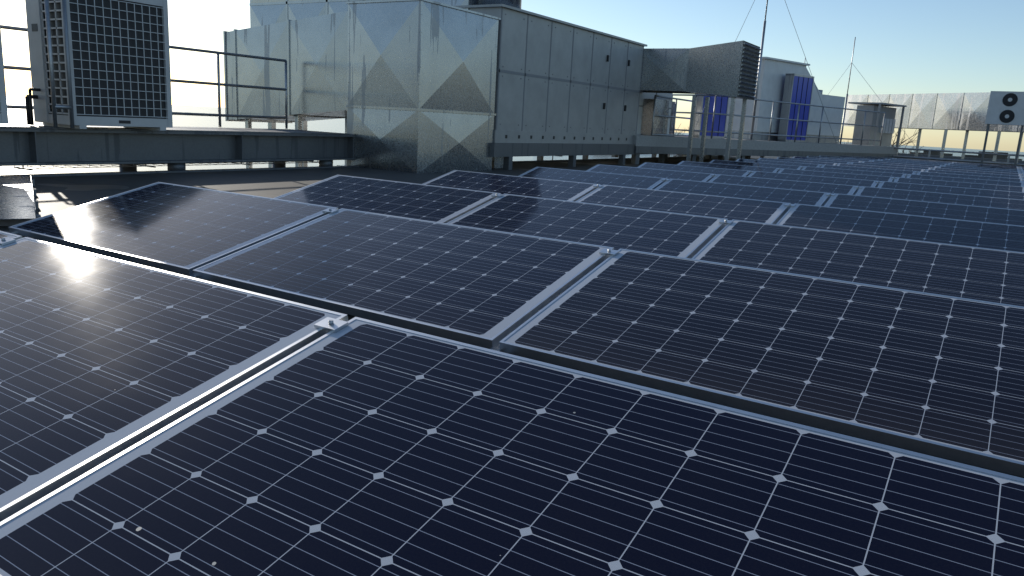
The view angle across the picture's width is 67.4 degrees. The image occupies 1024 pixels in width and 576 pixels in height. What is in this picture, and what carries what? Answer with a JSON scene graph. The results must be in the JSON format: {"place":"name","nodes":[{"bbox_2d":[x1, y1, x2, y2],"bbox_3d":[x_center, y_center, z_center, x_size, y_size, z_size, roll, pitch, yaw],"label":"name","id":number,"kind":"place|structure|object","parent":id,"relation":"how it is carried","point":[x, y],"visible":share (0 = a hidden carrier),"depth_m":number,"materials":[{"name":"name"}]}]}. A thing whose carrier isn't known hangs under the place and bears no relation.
{"place":"outdoors","nodes":[
{"label":"outdoors","id":0,"kind":"place"},
{"bbox_2d":[0,173,40,225],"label":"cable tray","id":1,"kind":"object","parent":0,"point":[19,204],"visible":0.9,"depth_m":5.97,"materials":[{"name":"metal"}]},
{"bbox_2d":[0,153,1023,477],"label":"roof","id":2,"kind":"structure","parent":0,"point":[58,191],"depth_m":9.04,"materials":[{"name":"concrete"}]},
{"bbox_2d":[0,128,354,171],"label":"steel beams","id":3,"kind":"structure","parent":2,"relation":"on","point":[41,147],"depth_m":9.73,"materials":[{"name":"grey metal"}]},
{"bbox_2d":[0,27,8,123],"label":"ac unit","id":4,"kind":"object","parent":3,"relation":"on","point":[3,110],"visible":1,"depth_m":7.79,"materials":[{"name":"white paint"}]},
{"bbox_2d":[44,0,74,127],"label":"pipes","id":5,"kind":"object","parent":3,"relation":"on","point":[50,60],"visible":1,"depth_m":8.16,"materials":[{"name":"grey metal"}]},
{"bbox_2d":[25,0,172,130],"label":"ac unit","id":6,"kind":"object","parent":3,"relation":"on","point":[119,50],"visible":0.92,"depth_m":8.65,"materials":[{"name":"white paint"}]},
{"bbox_2d":[0,25,287,128],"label":"railing units","id":7,"kind":"object","parent":3,"relation":"on","point":[219,115],"visible":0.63,"depth_m":11.70},
{"bbox_2d":[0,160,318,170],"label":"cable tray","id":8,"kind":"object","parent":3,"relation":"attached to","point":[82,166],"visible":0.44,"depth_m":9.69,"materials":[{"name":"metal"}]},
{"bbox_2d":[122,160,313,164],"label":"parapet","id":9,"kind":"structure","parent":8,"relation":"in","point":[214,162],"depth_m":10.93,"materials":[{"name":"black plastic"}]},
{"bbox_2d":[0,122,349,134],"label":"steel deck","id":10,"kind":"structure","parent":3,"relation":"on","point":[18,125],"depth_m":10.20,"materials":[{"name":"grey metal"}]},
{"bbox_2d":[223,11,347,167],"bbox_3d":[-3.596,-1.938,14.067,3.020,5.680,1.540,11,14,31],"label":"air duct","id":11,"kind":"object","parent":2,"relation":"on","point":[313,51],"visible":0.67,"depth_m":12.97,"materials":[{"name":"silver metal"}]},
{"bbox_2d":[337,0,500,172],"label":"air duct","id":12,"kind":"object","parent":2,"relation":"on","point":[421,80],"visible":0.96,"depth_m":12.00,"materials":[{"name":"silver metal"}]},
{"bbox_2d":[478,0,521,167],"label":"round duct stack","id":13,"kind":"object","parent":2,"relation":"on","point":[497,162],"visible":0.03,"depth_m":13.47,"materials":[{"name":"metal"}]},
{"bbox_2d":[0,231,1023,575],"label":"solar panel row","id":14,"kind":"object","parent":2,"relation":"on","point":[158,423],"visible":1,"depth_m":1.42,"materials":[{"name":"blue glass"}]},
{"bbox_2d":[8,182,1023,476],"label":"solar panel row","id":15,"kind":"object","parent":2,"relation":"on","point":[934,374],"visible":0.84,"depth_m":2.85,"materials":[{"name":"blue glass"}]},
{"bbox_2d":[490,130,763,169],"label":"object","id":16,"kind":"object","parent":2,"relation":"on","point":[508,145],"visible":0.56,"depth_m":15.34,"materials":[{"name":"grey metal"}]},
{"bbox_2d":[455,4,646,134],"bbox_3d":[0.471,-4.417,16.291,2.350,2.080,6.200,11,14,31],"label":"ventilation unit","id":17,"kind":"object","parent":16,"relation":"on","point":[554,75],"visible":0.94,"depth_m":15.03,"materials":[{"name":"grey metal"}]},
{"bbox_2d":[274,175,1023,306],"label":"solar panel row","id":18,"kind":"object","parent":2,"relation":"on","point":[984,274],"visible":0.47,"depth_m":4.56,"materials":[{"name":"blue glass"}]},
{"bbox_2d":[640,40,760,161],"bbox_3d":[3.744,-4.395,18.499,3.813,2.837,1.340,11,14,31],"label":"air duct","id":19,"kind":"object","parent":2,"relation":"on","point":[730,69],"visible":0.64,"depth_m":17.50,"materials":[{"name":"metal"}]},
{"bbox_2d":[423,170,1023,251],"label":"solar panel row","id":20,"kind":"object","parent":2,"relation":"on","point":[1007,237],"visible":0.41,"depth_m":6.12,"materials":[{"name":"blue glass"}]},
{"bbox_2d":[559,135,896,163],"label":"steel beam","id":21,"kind":"structure","parent":2,"relation":"on","point":[649,144],"depth_m":21.39,"materials":[{"name":"metal"}]},
{"bbox_2d":[637,90,672,134],"bbox_3d":[2.976,-4.768,20.046,2.001,1.450,1.410,-7,16,-39],"label":"door frame","id":22,"kind":"object","parent":21,"relation":"on","point":[643,95],"visible":0.18,"depth_m":19.55,"materials":[{"name":"paint"}]},
{"bbox_2d":[640,99,676,135],"bbox_3d":[3.308,-4.488,20.425,1.646,1.068,1.613,11,14,31],"label":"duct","id":23,"kind":"object","parent":21,"relation":"on","point":[660,125],"visible":0.3,"depth_m":19.55,"materials":[{"name":"metal"}]},
{"bbox_2d":[651,95,691,136],"bbox_3d":[6.289,-5.002,23.371,0.042,1.141,10.342,11,14,31],"label":"railing","id":24,"kind":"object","parent":21,"relation":"on","point":[674,116],"depth_m":19.95,"materials":[{"name":"grey metal"}]},
{"bbox_2d":[672,94,716,138],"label":"railing","id":25,"kind":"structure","parent":21,"relation":"on","point":[713,113],"depth_m":20.34,"materials":[{"name":"grey metal"}]},
{"bbox_2d":[693,96,728,138],"bbox_3d":[5.481,-5.134,21.057,1.180,2.000,0.272,-7,16,-39],"label":"door","id":26,"kind":"structure","parent":21,"relation":"on","point":[721,107],"depth_m":21.03,"materials":[{"name":"blue paint"}]},
{"bbox_2d":[694,0,836,143],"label":"lightning mast","id":27,"kind":"object","parent":21,"relation":"on","point":[758,78],"visible":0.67,"depth_m":21.33,"materials":[{"name":"grey metal"}]},
{"bbox_2d":[725,57,844,143],"bbox_3d":[8.728,-6.033,25.041,5.202,2.400,1.961,-7,16,-39],"label":"white unit","id":28,"kind":"object","parent":21,"relation":"on","point":[774,72],"visible":0.33,"depth_m":23.45,"materials":[{"name":"paint"}]},
{"bbox_2d":[777,74,813,141],"bbox_3d":[8.736,-5.514,23.607,1.180,2.000,0.272,-7,16,-39],"label":"door","id":29,"kind":"structure","parent":21,"relation":"on","point":[798,88],"depth_m":23.39,"materials":[{"name":"blue paint"}]},
{"bbox_2d":[713,96,885,145],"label":"platform railing","id":30,"kind":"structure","parent":21,"relation":"on","point":[820,122],"depth_m":23.03,"materials":[{"name":"grey metal"}]},
{"bbox_2d":[519,167,1023,225],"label":"solar panel row","id":31,"kind":"object","parent":2,"relation":"on","point":[951,211],"visible":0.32,"depth_m":7.61,"materials":[{"name":"blue glass"}]},
{"bbox_2d":[586,164,1023,209],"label":"solar panel row","id":32,"kind":"object","parent":2,"relation":"on","point":[994,202],"visible":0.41,"depth_m":9.07,"materials":[{"name":"blue glass"}]},
{"bbox_2d":[638,162,1023,199],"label":"solar panel row","id":33,"kind":"object","parent":2,"relation":"on","point":[910,186],"visible":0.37,"depth_m":10.51,"materials":[{"name":"blue glass"}]},
{"bbox_2d":[677,161,1023,191],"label":"solar panel row","id":34,"kind":"object","parent":2,"relation":"on","point":[883,178],"visible":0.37,"depth_m":11.93,"materials":[{"name":"blue glass"}]},
{"bbox_2d":[709,160,1023,186],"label":"solar panel row","id":35,"kind":"object","parent":2,"relation":"on","point":[982,181],"visible":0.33,"depth_m":13.35,"materials":[{"name":"blue glass"}]},
{"bbox_2d":[829,37,922,155],"bbox_3d":[13.633,-7.197,29.565,6.251,4.637,0.350,2,12,-5],"label":"lightning mast","id":36,"kind":"object","parent":2,"relation":"on","point":[848,88],"visible":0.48,"depth_m":29.41,"materials":[{"name":"grey metal"}]},
{"bbox_2d":[848,102,906,153],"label":"shed","id":37,"kind":"structure","parent":2,"relation":"on","point":[873,119],"depth_m":26.94,"materials":[{"name":"paint"}]},
{"bbox_2d":[736,159,1023,181],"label":"solar panel row","id":38,"kind":"object","parent":2,"relation":"on","point":[890,171],"visible":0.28,"depth_m":14.76,"materials":[{"name":"blue glass"}]},
{"bbox_2d":[758,158,1023,178],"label":"solar panel row","id":39,"kind":"object","parent":2,"relation":"on","point":[909,169],"visible":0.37,"depth_m":16.15,"materials":[{"name":"blue glass"}]},
{"bbox_2d":[776,157,1023,175],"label":"solar panel row","id":40,"kind":"object","parent":2,"relation":"on","point":[943,169],"visible":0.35,"depth_m":17.57,"materials":[{"name":"blue glass"}]},
{"bbox_2d":[788,147,1023,165],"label":"steel beam","id":41,"kind":"structure","parent":2,"relation":"on","point":[961,160],"depth_m":25.72,"materials":[{"name":"grey metal"}]},
{"bbox_2d":[793,156,1023,173],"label":"solar panel row","id":42,"kind":"object","parent":2,"relation":"on","point":[911,165],"visible":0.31,"depth_m":18.96,"materials":[{"name":"blue glass"}]},
{"bbox_2d":[807,156,1023,171],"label":"solar panel row","id":43,"kind":"object","parent":2,"relation":"on","point":[917,163],"visible":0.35,"depth_m":20.38,"materials":[{"name":"blue glass"}]},
{"bbox_2d":[819,155,1023,169],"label":"solar panel row","id":44,"kind":"object","parent":2,"relation":"on","point":[923,162],"visible":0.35,"depth_m":21.79,"materials":[{"name":"blue glass"}]},
{"bbox_2d":[840,156,1023,168],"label":"solar panel row","id":45,"kind":"object","parent":2,"relation":"on","point":[934,162],"visible":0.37,"depth_m":23.06,"materials":[{"name":"blue glass"}]},
{"bbox_2d":[844,92,1023,162],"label":"air duct","id":46,"kind":"object","parent":2,"relation":"on","point":[966,112],"visible":0.72,"depth_m":27.54,"materials":[{"name":"metal"}]},
{"bbox_2d":[868,156,1023,166],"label":"solar panel row","id":47,"kind":"object","parent":2,"relation":"on","point":[947,161],"visible":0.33,"depth_m":24.39,"materials":[{"name":"blue glass"}]},
{"bbox_2d":[981,91,1023,165],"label":"air conditioning unit","id":48,"kind":"object","parent":2,"relation":"on","point":[1005,107],"visible":0.9,"depth_m":23.74,"materials":[{"name":"white metal"}]},
{"bbox_2d":[0,97,1023,174],"bbox_3d":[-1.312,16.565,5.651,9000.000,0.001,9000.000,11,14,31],"label":"ground","id":49,"kind":"structure","parent":0,"point":[327,125],"depth_m":658.14,"materials":[{"name":"grey concrete"}]},
{"bbox_2d":[684,151,1021,160],"bbox_3d":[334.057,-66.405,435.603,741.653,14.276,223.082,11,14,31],"label":"treeline","id":50,"kind":"object","parent":49,"relation":"on","point":[971,156],"visible":0.07,"depth_m":504.72,"materials":[{"name":"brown wood"}]},
{"bbox_2d":[848,131,917,146],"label":"bare tree","id":51,"kind":"object","parent":49,"relation":"on","point":[901,140],"visible":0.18,"depth_m":131.27,"materials":[{"name":"brown plant"}]},
{"bbox_2d":[0,0,1023,151],"label":"sky","id":52,"kind":"structure","parent":0,"point":[902,46],"materials":[{"name":"blue"}]},
{"bbox_3d":[11.275,7.575,12.717,50.600,16.063,55.600,11,14,31],"label":"building wall","id":53,"kind":"object","parent":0,"visible":0},
{"bbox_3d":[-6.346,-0.742,22.650,8.450,0.600,56.000,11,14,31],"label":"lower terrace roof","id":54,"kind":"object","parent":53,"relation":"on","visible":0},
{"bbox_2d":[249,0,477,167],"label":"tall duct","id":55,"kind":"object","parent":54,"relation":"on","point":[265,12],"visible":0.19,"depth_m":15.59,"materials":[{"name":"metal"}]}
]}

